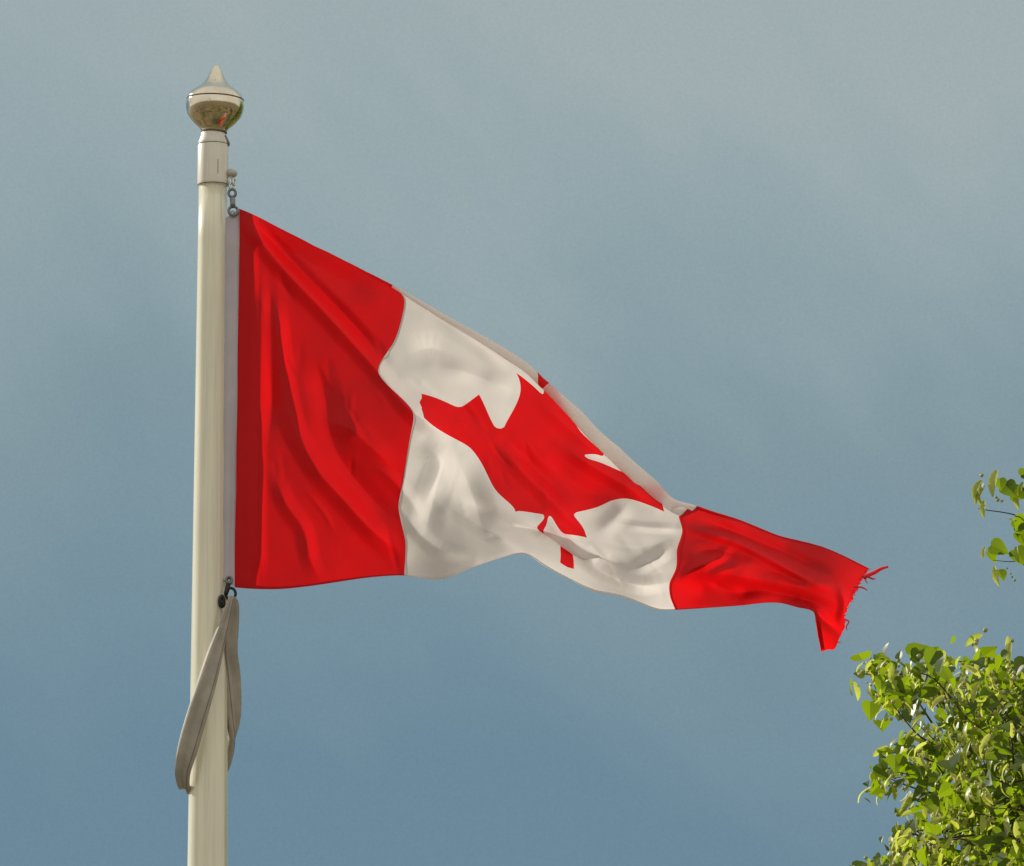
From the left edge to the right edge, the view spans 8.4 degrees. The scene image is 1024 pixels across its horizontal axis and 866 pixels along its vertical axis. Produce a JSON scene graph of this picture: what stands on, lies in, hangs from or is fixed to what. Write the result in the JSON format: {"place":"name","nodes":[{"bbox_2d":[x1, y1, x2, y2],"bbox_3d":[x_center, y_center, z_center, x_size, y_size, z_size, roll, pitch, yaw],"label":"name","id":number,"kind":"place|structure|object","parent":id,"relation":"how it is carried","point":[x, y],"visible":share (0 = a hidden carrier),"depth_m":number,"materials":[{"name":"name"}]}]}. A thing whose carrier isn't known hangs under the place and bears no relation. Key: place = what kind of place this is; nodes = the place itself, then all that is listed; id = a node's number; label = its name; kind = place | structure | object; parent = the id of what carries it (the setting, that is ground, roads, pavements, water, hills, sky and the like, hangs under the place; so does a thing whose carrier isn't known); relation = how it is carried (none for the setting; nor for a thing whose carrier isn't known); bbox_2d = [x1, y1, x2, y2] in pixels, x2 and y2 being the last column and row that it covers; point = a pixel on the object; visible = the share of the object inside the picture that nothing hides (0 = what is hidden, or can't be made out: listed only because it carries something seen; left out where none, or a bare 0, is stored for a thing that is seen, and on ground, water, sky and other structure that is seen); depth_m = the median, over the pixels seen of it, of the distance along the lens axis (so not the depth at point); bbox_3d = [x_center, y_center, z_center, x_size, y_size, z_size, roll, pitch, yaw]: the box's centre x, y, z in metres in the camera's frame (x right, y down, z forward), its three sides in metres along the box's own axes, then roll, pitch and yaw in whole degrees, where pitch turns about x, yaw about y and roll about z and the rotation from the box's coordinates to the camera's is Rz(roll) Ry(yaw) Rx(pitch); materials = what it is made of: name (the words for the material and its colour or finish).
{"place":"outdoors","nodes":[
{"label":"outdoors","id":0,"kind":"place"},
{"bbox_2d":[0,0,1023,865],"label":"sky","id":1,"kind":"structure","parent":0,"point":[772,251],"materials":[{"name":"blue"}]},
{"label":"ground","id":2,"kind":"structure","parent":0,"visible":0},
{"bbox_2d":[186,65,243,865],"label":"flagpole","id":3,"kind":"object","parent":2,"relation":"on","point":[215,104],"visible":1,"depth_m":16.72,"materials":[{"name":"white metal"}]},
{"bbox_2d":[175,595,240,794],"bbox_3d":[-0.727,0.630,16.643,0.155,0.474,0.164,0,-11,0],"label":"retainer sling","id":4,"kind":"object","parent":3,"relation":"hanging from","point":[225,639],"visible":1,"depth_m":16.59,"materials":[{"name":"fabric"}]},
{"bbox_2d":[218,576,236,607],"bbox_3d":[-0.683,0.382,16.662,0.045,0.080,0.018,0,-11,0],"label":"snap hook","id":5,"kind":"object","parent":3,"relation":"attached to","point":[221,601],"visible":1,"depth_m":16.66,"materials":[{"name":"metal"}]},
{"bbox_2d":[227,176,235,188],"bbox_3d":[-0.681,-0.607,16.864,0.022,0.038,0.014,0,-11,0],"label":"halyard chain","id":6,"kind":"object","parent":3,"relation":"hanging from","point":[233,182],"visible":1,"depth_m":16.86,"materials":[{"name":"metal"}]},
{"bbox_2d":[227,188,238,216],"bbox_3d":[-0.677,-0.560,16.843,0.029,0.073,0.017,0,-11,0],"label":"snap hook","id":7,"kind":"object","parent":6,"relation":"hanging from","point":[232,201],"visible":1,"depth_m":16.84,"materials":[{"name":"metal"}]},
{"bbox_2d":[223,209,887,651],"bbox_3d":[0.098,-0.023,16.637,1.605,1.102,0.206,-1,-11,5],"label":"flag","id":8,"kind":"object","parent":7,"relation":"hanging from","point":[375,425],"visible":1,"depth_m":16.64,"materials":[{"name":"red fabric"}]},
{"bbox_2d":[849,468,1023,865],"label":"linden tree","id":9,"kind":"object","parent":2,"relation":"on","point":[975,811],"visible":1,"depth_m":19.13,"materials":[{"name":"green plant"}]}
]}

